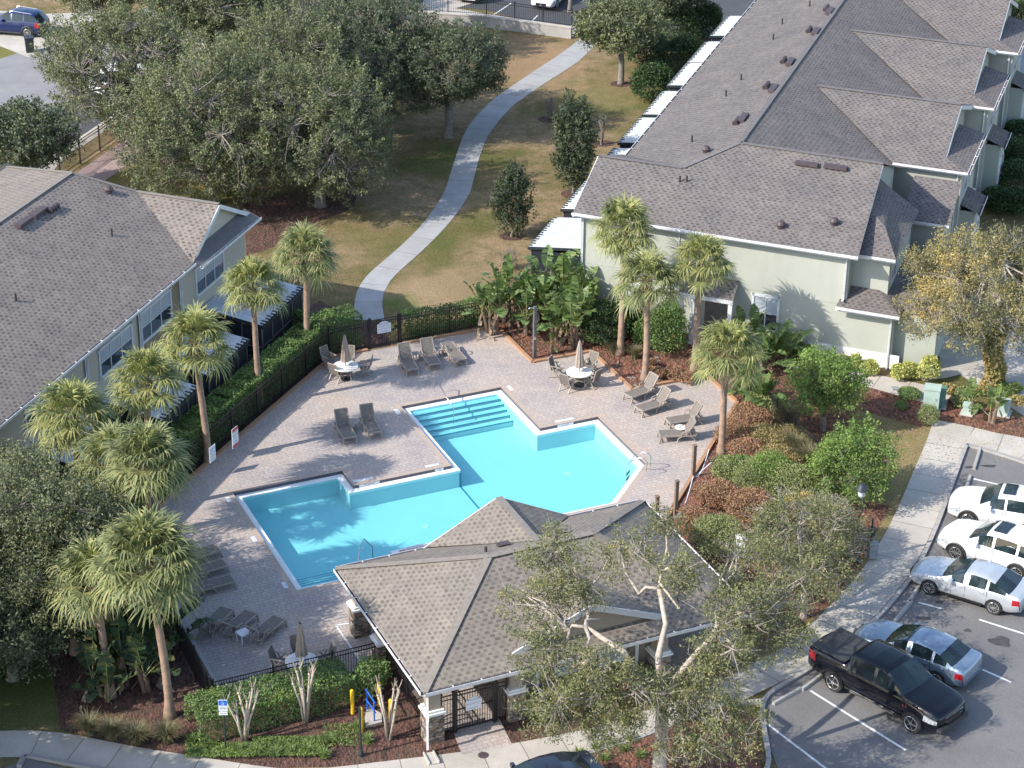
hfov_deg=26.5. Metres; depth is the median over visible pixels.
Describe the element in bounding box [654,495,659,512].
wooden post
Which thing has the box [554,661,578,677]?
shutter window
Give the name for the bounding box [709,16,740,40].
patio enclosure
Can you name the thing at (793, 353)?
border shrub
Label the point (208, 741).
liriope
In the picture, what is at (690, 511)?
garden shrub
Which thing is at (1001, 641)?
oil stain
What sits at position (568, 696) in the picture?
foundation shrub
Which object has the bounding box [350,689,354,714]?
yellow bollard
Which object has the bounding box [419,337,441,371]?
pool lounger
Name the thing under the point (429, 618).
pool clubhouse
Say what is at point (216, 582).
pool lounger
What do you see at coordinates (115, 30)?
oak tree
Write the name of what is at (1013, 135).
dark bush
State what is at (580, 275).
bird of paradise plant
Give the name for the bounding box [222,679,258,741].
crape myrtle
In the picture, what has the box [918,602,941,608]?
parking line
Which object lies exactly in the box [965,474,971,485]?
wheel stop
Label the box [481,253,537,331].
bird of paradise plant
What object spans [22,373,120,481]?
sabal palm
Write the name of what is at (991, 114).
window
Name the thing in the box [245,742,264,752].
liriope
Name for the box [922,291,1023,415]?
driveway
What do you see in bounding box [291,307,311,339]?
air conditioner
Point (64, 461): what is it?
patio enclosure
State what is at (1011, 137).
dark bush
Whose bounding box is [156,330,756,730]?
pool deck
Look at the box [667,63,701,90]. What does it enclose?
patio enclosure
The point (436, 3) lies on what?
pad
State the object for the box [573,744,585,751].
strappy plant
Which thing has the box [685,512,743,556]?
garden shrub
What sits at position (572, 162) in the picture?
upright holly
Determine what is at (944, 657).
parked car
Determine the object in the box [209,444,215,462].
notice board
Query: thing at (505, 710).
metal fence
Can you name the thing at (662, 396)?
pool lounger
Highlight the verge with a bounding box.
[77,88,210,180]
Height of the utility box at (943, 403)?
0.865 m
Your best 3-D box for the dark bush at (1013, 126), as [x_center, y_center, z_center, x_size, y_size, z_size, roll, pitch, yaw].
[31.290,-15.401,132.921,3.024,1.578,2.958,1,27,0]
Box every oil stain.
[915,617,930,619]
[988,636,1009,646]
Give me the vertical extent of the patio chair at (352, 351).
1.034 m
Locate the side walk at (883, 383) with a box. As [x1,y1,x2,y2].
[788,356,952,401]
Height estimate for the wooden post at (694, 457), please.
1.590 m
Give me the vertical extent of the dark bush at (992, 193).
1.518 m
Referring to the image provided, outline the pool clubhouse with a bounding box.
[333,496,752,749]
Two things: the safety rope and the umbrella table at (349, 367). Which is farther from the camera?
the umbrella table at (349, 367)
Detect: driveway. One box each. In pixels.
[0,12,68,56]
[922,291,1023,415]
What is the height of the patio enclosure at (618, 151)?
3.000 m
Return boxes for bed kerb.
[153,348,367,511]
[403,326,738,515]
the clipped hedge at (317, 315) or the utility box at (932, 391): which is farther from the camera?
the clipped hedge at (317, 315)
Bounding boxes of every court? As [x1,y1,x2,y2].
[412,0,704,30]
[667,0,753,37]
[1004,48,1023,172]
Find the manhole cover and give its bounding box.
[478,752,487,757]
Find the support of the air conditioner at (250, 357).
on the side mulch bed at (406, 741)
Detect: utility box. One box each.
[920,382,941,412]
[939,385,947,409]
[959,401,972,416]
[992,397,1011,417]
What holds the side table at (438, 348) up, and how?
on the pool deck
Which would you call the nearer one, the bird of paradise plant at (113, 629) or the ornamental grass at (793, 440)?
the bird of paradise plant at (113, 629)
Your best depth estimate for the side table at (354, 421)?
99.18 m
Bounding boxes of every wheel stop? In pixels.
[772,686,801,705]
[801,673,822,690]
[893,600,912,621]
[907,585,920,601]
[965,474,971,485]
[972,446,981,469]
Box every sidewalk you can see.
[0,421,962,767]
[39,114,114,169]
[937,420,1023,458]
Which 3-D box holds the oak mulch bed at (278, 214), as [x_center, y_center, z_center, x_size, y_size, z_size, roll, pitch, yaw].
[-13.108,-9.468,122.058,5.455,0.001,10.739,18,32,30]
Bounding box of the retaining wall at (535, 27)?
[409,10,572,38]
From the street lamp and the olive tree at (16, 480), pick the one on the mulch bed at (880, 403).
the street lamp
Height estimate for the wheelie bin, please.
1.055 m
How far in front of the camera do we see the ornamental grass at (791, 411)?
99.49 m
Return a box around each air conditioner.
[248,355,261,375]
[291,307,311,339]
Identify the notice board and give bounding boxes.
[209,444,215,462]
[231,425,238,448]
[377,321,390,333]
[466,696,480,710]
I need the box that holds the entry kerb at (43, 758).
[16,753,106,767]
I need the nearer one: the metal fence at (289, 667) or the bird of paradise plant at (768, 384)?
the metal fence at (289, 667)
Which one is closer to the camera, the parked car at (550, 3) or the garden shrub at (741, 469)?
the garden shrub at (741, 469)
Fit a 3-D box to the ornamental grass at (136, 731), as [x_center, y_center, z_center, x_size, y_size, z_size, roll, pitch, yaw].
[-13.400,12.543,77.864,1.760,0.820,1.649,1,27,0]
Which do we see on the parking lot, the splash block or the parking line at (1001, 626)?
the parking line at (1001, 626)
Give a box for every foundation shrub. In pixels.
[522,690,557,723]
[544,681,584,716]
[579,673,615,708]
[610,670,639,705]
[637,664,655,683]
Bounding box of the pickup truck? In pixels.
[808,627,967,733]
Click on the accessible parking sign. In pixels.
(222, 705)
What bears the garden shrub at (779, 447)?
on the mulch bed at (880, 403)
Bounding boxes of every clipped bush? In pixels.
[894,399,909,409]
[897,386,921,400]
[917,403,939,423]
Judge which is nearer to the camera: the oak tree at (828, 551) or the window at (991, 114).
the oak tree at (828, 551)
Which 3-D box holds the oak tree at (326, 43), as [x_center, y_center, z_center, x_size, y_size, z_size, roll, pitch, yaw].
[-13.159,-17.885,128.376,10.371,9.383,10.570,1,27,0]
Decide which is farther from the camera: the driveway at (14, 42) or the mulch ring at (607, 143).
the driveway at (14, 42)
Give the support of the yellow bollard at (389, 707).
on the side mulch bed at (406, 741)
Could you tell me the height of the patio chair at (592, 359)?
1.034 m
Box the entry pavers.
[448,695,511,754]
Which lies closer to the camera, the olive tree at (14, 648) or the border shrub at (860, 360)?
the olive tree at (14, 648)
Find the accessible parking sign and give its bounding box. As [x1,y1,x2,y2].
[218,698,227,748]
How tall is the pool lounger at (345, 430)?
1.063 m
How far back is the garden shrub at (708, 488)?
93.02 m
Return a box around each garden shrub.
[673,504,716,529]
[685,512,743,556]
[692,477,739,512]
[703,453,743,481]
[708,416,761,447]
[717,451,750,478]
[721,486,772,527]
[723,436,765,456]
[726,400,775,430]
[730,455,774,490]
[744,391,786,419]
[744,423,788,448]
[746,449,796,491]
[749,516,814,567]
[757,442,803,470]
[761,460,820,498]
[775,422,811,444]
[781,462,823,495]
[782,491,816,527]
[791,491,867,557]
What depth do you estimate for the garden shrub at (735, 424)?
98.11 m
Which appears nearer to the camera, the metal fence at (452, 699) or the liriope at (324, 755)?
the liriope at (324, 755)
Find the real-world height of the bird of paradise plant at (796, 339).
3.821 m
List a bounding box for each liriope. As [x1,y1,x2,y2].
[183,730,200,742]
[199,736,219,747]
[231,738,247,752]
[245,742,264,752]
[268,742,283,757]
[279,744,298,755]
[297,739,315,750]
[315,746,331,758]
[317,731,337,743]
[348,718,366,732]
[358,730,374,744]
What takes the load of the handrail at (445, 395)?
attached to the swimming pool
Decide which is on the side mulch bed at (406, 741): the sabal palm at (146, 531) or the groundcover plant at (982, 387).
the sabal palm at (146, 531)
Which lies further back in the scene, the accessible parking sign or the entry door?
the entry door
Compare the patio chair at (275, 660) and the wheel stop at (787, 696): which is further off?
the patio chair at (275, 660)
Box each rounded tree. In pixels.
[777,337,874,431]
[799,411,910,508]
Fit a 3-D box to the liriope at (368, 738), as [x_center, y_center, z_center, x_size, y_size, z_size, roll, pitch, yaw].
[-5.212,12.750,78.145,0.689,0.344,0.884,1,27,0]
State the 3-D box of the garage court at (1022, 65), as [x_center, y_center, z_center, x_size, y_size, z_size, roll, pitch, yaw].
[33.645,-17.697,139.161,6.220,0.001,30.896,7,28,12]
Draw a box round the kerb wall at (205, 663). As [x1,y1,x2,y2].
[175,606,221,698]
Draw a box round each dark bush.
[625,30,668,63]
[629,59,674,102]
[645,32,702,74]
[654,5,704,40]
[687,1,722,39]
[981,185,1023,213]
[996,158,1023,187]
[1000,184,1023,216]
[1003,118,1023,138]
[1003,136,1023,167]
[1003,138,1023,173]
[1008,131,1021,139]
[1011,0,1023,20]
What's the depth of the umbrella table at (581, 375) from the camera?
103.26 m
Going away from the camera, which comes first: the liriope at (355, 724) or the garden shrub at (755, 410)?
the liriope at (355, 724)
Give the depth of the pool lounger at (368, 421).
99.42 m
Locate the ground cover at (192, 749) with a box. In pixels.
[184,722,358,757]
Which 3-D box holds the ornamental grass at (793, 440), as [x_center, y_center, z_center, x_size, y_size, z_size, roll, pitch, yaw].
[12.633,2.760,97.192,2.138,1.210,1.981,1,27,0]
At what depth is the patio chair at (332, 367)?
103.47 m
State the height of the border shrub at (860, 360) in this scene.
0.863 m
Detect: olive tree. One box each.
[0,437,69,546]
[0,440,136,654]
[0,472,154,650]
[0,548,84,685]
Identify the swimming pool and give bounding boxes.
[225,384,651,593]
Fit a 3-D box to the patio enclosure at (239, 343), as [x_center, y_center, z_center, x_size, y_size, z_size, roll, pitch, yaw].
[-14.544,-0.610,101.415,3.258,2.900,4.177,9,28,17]
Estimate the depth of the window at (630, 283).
108.87 m
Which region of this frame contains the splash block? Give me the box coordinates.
[423,750,439,764]
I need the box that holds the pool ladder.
[625,452,650,480]
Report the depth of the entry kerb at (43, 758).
76.92 m
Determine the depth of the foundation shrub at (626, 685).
80.23 m
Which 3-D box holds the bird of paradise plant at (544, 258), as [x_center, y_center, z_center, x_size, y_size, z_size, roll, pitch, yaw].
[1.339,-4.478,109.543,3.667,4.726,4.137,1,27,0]
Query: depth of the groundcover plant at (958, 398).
102.01 m
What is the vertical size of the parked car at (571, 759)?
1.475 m
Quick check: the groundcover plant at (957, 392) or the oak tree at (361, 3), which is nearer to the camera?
the groundcover plant at (957, 392)
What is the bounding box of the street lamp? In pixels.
[852,482,867,563]
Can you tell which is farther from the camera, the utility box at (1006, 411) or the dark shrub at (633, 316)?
the dark shrub at (633, 316)
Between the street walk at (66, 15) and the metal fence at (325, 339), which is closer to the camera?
the metal fence at (325, 339)
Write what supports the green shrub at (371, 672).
on the side mulch bed at (406, 741)
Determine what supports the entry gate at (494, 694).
on the entry pavers
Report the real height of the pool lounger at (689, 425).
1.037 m
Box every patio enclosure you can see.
[37,423,131,517]
[99,375,197,457]
[150,332,249,417]
[202,275,302,369]
[528,217,580,285]
[560,180,586,217]
[607,148,629,154]
[617,117,654,147]
[642,91,677,117]
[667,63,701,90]
[687,41,719,62]
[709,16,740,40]
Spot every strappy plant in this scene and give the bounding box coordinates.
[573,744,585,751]
[587,741,599,749]
[598,750,611,762]
[618,742,631,751]
[625,731,640,743]
[634,747,646,759]
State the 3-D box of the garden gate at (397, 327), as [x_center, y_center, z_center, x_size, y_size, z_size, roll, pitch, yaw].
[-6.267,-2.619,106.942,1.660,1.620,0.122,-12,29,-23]
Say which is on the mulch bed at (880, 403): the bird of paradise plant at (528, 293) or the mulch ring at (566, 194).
the bird of paradise plant at (528, 293)
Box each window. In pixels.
[23,386,56,436]
[97,322,134,380]
[137,287,173,346]
[193,246,225,298]
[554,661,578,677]
[598,650,623,666]
[619,283,639,301]
[749,293,781,332]
[890,257,897,285]
[961,176,967,199]
[987,111,993,133]
[1011,56,1017,77]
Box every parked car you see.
[0,6,49,34]
[89,62,145,94]
[510,750,603,767]
[531,0,562,7]
[853,619,981,686]
[909,556,1023,614]
[937,519,1023,576]
[947,483,1023,524]
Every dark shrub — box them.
[578,297,632,349]
[613,303,643,334]
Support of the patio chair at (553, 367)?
on the pool deck
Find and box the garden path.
[354,39,592,319]
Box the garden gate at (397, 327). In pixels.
[368,312,400,348]
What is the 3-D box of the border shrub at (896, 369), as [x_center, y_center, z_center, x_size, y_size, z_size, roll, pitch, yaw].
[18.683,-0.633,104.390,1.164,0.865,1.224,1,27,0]
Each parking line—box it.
[766,722,825,767]
[810,690,905,750]
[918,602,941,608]
[979,619,1023,633]
[982,669,1010,682]
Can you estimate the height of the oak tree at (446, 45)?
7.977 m
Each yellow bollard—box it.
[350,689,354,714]
[361,707,363,732]
[377,682,380,706]
[389,699,392,719]
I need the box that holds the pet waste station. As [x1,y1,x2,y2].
[868,518,878,558]
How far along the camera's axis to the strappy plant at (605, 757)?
77.27 m
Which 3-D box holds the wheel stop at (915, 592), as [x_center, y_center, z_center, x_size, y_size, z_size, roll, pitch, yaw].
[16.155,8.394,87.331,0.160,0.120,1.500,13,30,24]
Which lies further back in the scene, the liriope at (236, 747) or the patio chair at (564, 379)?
the patio chair at (564, 379)
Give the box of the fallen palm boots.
[611,355,660,385]
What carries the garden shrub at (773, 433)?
on the mulch bed at (880, 403)
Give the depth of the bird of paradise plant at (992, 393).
100.22 m
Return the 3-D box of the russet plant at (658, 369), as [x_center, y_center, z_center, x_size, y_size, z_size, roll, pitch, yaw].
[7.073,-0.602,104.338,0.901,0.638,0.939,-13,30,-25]
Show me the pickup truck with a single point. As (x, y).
(912, 692)
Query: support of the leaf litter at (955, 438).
on the sidewalk at (904, 541)
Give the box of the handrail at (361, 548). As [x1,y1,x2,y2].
[358,538,373,560]
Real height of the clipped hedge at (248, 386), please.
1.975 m
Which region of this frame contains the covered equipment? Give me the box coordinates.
[721,534,747,558]
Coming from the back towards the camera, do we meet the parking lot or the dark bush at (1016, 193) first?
the dark bush at (1016, 193)
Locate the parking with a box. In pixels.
[0,92,114,170]
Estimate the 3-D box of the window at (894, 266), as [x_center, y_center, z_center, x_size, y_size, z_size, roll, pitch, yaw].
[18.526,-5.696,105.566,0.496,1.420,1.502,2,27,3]
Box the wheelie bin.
[23,35,33,52]
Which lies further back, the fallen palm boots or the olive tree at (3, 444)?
the fallen palm boots
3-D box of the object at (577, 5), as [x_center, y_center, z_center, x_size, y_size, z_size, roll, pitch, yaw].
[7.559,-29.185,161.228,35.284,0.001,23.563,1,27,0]
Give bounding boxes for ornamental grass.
[66,704,106,736]
[90,713,131,741]
[112,715,157,745]
[145,713,188,744]
[601,338,619,355]
[622,343,643,359]
[762,399,803,424]
[774,427,815,453]
[790,439,818,463]
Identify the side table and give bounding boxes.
[235,628,251,644]
[349,419,359,430]
[412,350,419,360]
[434,346,442,356]
[675,424,684,430]
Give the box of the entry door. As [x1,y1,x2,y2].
[703,301,727,336]
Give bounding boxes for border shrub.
[788,342,804,360]
[797,343,814,361]
[849,353,863,368]
[859,358,880,374]
[890,363,911,379]
[901,361,917,378]
[914,354,941,380]
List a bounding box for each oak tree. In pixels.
[0,93,85,168]
[28,0,209,149]
[50,0,141,57]
[99,26,318,207]
[131,0,291,69]
[204,0,375,154]
[227,49,400,209]
[286,0,441,131]
[305,0,413,26]
[386,15,513,139]
[486,502,830,767]
[567,0,572,13]
[571,0,671,84]
[645,0,713,35]
[730,474,878,622]
[890,219,1023,385]
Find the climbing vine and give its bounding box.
[980,323,1009,387]
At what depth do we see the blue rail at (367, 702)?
79.24 m
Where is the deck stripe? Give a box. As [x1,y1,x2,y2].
[335,623,359,659]
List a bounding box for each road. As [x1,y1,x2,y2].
[0,1,225,116]
[5,759,63,767]
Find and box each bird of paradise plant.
[71,605,161,693]
[71,616,137,708]
[81,601,152,661]
[113,623,180,692]
[140,587,214,652]
[461,271,529,340]
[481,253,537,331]
[505,268,554,337]
[507,244,562,322]
[528,282,593,343]
[532,248,580,316]
[537,272,625,351]
[540,331,562,353]
[551,261,618,327]
[728,367,791,406]
[728,368,773,401]
[732,303,782,350]
[738,324,797,373]
[753,319,820,370]
[957,373,988,415]
[969,383,1009,425]
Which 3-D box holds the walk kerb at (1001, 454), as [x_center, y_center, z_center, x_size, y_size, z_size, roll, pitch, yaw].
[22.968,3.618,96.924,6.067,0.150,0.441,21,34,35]
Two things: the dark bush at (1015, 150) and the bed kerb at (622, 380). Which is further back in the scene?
the dark bush at (1015, 150)
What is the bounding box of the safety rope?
[676,450,708,516]
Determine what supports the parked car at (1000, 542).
on the parking lot
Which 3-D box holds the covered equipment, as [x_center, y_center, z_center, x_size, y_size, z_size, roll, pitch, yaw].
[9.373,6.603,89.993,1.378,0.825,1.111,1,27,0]
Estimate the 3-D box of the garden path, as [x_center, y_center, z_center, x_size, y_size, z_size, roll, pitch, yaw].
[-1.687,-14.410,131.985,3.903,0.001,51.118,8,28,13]
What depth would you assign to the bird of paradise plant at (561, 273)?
109.01 m
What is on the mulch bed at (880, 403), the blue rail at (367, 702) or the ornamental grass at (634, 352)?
the ornamental grass at (634, 352)
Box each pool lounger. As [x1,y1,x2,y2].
[186,543,222,562]
[188,574,237,597]
[193,558,229,579]
[195,606,234,637]
[217,609,259,640]
[244,615,287,646]
[334,407,356,445]
[359,402,382,440]
[397,342,418,376]
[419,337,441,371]
[440,341,467,367]
[622,371,658,404]
[633,385,671,417]
[656,416,696,443]
[663,399,703,428]
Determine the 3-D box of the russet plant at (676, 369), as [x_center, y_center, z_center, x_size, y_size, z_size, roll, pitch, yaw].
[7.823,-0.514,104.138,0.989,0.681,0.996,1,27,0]
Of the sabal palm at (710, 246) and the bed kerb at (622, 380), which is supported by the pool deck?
the bed kerb at (622, 380)
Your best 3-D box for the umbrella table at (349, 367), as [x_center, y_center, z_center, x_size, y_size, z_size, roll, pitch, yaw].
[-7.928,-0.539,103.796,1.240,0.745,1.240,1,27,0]
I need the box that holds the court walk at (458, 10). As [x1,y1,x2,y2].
[419,3,576,33]
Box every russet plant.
[642,357,657,368]
[651,365,668,377]
[666,365,682,380]
[678,370,696,384]
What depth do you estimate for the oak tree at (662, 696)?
73.90 m
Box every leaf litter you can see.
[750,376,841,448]
[883,419,1023,460]
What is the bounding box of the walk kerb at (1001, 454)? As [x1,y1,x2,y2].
[966,443,1023,463]
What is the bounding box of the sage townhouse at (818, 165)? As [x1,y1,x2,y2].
[571,0,1023,370]
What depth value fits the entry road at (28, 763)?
76.83 m
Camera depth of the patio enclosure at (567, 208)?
117.03 m
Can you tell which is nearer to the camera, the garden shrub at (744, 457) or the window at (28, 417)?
the window at (28, 417)
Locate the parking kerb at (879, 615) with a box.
[760,443,967,767]
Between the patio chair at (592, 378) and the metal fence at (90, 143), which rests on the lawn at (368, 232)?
the metal fence at (90, 143)
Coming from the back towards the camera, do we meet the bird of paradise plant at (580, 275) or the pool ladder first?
the bird of paradise plant at (580, 275)
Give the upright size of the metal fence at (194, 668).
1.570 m
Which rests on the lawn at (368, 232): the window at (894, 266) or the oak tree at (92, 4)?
the oak tree at (92, 4)
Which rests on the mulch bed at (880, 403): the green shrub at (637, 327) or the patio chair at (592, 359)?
the green shrub at (637, 327)
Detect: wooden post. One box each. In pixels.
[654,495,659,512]
[673,479,679,517]
[691,444,697,476]
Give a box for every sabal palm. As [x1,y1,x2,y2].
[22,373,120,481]
[23,499,105,656]
[38,530,139,699]
[66,417,155,517]
[78,502,211,720]
[96,415,197,601]
[103,341,191,511]
[153,298,238,464]
[217,251,290,407]
[269,217,344,359]
[585,189,659,356]
[606,245,687,381]
[668,229,736,371]
[686,316,768,455]
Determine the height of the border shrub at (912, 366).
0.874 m
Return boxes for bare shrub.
[497,244,521,267]
[544,95,557,118]
[598,114,605,144]
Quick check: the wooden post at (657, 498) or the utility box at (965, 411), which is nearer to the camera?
the wooden post at (657, 498)
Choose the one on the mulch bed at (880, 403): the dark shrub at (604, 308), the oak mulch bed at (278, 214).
the dark shrub at (604, 308)
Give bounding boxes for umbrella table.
[285,652,317,668]
[334,361,358,381]
[566,366,591,387]
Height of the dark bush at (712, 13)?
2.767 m
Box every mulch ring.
[500,232,523,240]
[538,115,556,122]
[561,189,576,198]
[592,140,614,145]
[610,81,630,86]
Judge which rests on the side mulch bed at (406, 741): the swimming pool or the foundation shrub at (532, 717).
the foundation shrub at (532, 717)
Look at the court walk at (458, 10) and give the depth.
155.99 m
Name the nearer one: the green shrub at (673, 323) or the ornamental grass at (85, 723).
the ornamental grass at (85, 723)
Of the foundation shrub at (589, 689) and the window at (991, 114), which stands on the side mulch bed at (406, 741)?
the foundation shrub at (589, 689)
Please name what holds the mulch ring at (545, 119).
on the lawn at (368, 232)
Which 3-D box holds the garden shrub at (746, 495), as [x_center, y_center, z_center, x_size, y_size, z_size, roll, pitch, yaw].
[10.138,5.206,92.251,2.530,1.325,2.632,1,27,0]
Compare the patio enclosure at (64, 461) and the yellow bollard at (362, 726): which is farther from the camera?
the patio enclosure at (64, 461)
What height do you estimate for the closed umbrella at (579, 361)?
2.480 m
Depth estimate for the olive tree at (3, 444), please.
85.14 m
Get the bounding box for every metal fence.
[43,88,175,170]
[126,320,368,513]
[160,583,212,712]
[211,643,375,709]
[386,648,423,717]
[400,293,521,342]
[409,0,572,24]
[441,691,453,733]
[496,677,507,721]
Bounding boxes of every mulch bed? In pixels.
[46,301,626,767]
[243,189,357,255]
[482,272,1023,686]
[594,708,760,767]
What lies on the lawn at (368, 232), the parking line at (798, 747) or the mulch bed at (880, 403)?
the mulch bed at (880, 403)
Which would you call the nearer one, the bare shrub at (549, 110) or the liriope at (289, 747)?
the liriope at (289, 747)
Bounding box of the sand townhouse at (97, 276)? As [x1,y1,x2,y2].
[0,166,261,477]
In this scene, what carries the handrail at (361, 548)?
attached to the swimming pool
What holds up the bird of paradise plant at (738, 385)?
on the mulch bed at (880, 403)
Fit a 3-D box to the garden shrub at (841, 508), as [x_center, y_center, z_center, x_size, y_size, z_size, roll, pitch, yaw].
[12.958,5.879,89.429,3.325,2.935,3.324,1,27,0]
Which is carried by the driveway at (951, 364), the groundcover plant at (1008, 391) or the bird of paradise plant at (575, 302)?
the groundcover plant at (1008, 391)
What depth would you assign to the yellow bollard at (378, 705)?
80.04 m
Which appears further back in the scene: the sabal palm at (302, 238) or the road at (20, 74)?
the road at (20, 74)
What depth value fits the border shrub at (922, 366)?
103.91 m
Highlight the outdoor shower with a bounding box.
[529,306,536,357]
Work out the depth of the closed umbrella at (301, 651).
81.08 m
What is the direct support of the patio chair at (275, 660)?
on the pool deck
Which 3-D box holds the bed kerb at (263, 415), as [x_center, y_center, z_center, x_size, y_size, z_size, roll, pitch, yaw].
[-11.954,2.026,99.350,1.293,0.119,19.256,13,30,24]
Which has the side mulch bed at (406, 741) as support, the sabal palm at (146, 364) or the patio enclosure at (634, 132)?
the sabal palm at (146, 364)
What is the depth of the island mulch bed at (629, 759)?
77.50 m
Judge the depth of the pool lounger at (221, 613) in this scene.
84.87 m
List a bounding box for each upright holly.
[485,157,539,236]
[549,87,606,193]
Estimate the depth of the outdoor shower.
105.55 m
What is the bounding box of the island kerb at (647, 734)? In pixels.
[589,698,761,753]
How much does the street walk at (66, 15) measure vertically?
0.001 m
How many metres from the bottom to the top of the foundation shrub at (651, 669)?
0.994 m
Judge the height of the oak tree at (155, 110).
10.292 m
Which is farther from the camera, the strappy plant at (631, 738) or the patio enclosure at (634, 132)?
the patio enclosure at (634, 132)
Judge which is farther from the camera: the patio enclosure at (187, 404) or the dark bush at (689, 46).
the dark bush at (689, 46)
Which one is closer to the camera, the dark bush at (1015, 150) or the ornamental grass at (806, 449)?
the ornamental grass at (806, 449)
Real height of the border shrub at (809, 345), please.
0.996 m
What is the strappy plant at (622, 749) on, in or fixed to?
on the island mulch bed at (629, 759)
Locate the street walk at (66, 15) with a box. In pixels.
[0,10,100,34]
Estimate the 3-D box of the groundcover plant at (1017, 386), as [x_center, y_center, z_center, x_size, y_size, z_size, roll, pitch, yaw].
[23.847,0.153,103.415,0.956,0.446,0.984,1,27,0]
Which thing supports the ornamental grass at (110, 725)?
on the side mulch bed at (406, 741)
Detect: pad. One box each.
[365,706,381,727]
[423,0,479,10]
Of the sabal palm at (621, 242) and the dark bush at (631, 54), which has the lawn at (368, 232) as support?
the dark bush at (631, 54)
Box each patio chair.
[267,643,287,673]
[289,634,295,653]
[316,640,336,671]
[319,344,336,370]
[328,363,343,383]
[348,345,354,361]
[359,354,372,376]
[548,354,563,379]
[558,373,574,393]
[584,350,598,374]
[584,368,602,389]
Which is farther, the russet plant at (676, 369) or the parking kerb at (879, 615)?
the russet plant at (676, 369)
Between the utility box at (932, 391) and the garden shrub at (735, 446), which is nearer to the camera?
the garden shrub at (735, 446)
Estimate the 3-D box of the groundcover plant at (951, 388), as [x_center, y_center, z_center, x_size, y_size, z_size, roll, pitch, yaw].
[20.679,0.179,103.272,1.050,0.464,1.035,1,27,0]
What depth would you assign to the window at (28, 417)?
90.47 m
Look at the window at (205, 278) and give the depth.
104.52 m
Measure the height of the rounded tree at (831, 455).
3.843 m
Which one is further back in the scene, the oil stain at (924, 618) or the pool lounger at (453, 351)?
the pool lounger at (453, 351)
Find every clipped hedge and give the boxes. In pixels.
[110,322,320,510]
[183,656,358,745]
[302,303,363,354]
[399,297,496,337]
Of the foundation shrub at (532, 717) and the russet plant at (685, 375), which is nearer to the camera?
the foundation shrub at (532, 717)
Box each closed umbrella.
[295,622,307,679]
[341,333,350,381]
[574,339,584,386]
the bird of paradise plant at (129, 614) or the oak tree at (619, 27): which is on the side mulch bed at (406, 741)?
the bird of paradise plant at (129, 614)
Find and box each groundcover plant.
[941,382,956,393]
[950,394,970,407]
[954,385,974,396]
[976,383,988,395]
[994,381,1008,388]
[996,387,1015,397]
[1005,382,1023,392]
[1008,394,1023,405]
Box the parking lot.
[765,447,1023,767]
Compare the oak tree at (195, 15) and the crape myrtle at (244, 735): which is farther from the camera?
the oak tree at (195, 15)
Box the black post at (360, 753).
[358,707,363,756]
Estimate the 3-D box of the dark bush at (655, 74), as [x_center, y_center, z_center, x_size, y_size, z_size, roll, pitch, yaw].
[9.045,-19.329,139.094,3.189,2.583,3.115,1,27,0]
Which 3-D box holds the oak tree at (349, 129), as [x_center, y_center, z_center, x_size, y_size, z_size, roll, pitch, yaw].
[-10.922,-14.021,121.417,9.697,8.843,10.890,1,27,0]
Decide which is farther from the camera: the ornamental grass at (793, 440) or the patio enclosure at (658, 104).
the patio enclosure at (658, 104)
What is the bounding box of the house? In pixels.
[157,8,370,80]
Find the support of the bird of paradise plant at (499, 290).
on the mulch bed at (880, 403)
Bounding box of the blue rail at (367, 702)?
[365,689,375,720]
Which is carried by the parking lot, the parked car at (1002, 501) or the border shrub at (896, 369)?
the parked car at (1002, 501)
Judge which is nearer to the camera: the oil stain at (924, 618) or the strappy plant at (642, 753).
the strappy plant at (642, 753)
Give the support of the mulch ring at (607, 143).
on the lawn at (368, 232)
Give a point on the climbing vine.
(1000, 371)
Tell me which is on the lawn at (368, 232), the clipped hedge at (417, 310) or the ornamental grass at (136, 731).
the clipped hedge at (417, 310)
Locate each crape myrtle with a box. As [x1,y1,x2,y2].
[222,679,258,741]
[289,657,316,723]
[374,676,401,740]
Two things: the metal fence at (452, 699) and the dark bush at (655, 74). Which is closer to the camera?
the metal fence at (452, 699)
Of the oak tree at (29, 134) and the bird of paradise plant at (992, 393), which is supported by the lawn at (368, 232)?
the oak tree at (29, 134)
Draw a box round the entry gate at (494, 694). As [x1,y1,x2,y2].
[454,680,496,732]
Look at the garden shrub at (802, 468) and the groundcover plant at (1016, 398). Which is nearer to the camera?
the garden shrub at (802, 468)
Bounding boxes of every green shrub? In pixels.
[350,654,392,697]
[630,314,668,348]
[641,300,691,353]
[661,297,685,328]
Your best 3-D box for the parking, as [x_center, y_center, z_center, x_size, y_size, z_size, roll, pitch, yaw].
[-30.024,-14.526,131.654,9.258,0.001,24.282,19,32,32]
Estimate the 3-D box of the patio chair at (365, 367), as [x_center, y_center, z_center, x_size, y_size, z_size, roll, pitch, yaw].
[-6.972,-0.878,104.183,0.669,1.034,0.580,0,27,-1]
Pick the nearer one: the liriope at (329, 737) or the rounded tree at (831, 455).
the liriope at (329, 737)

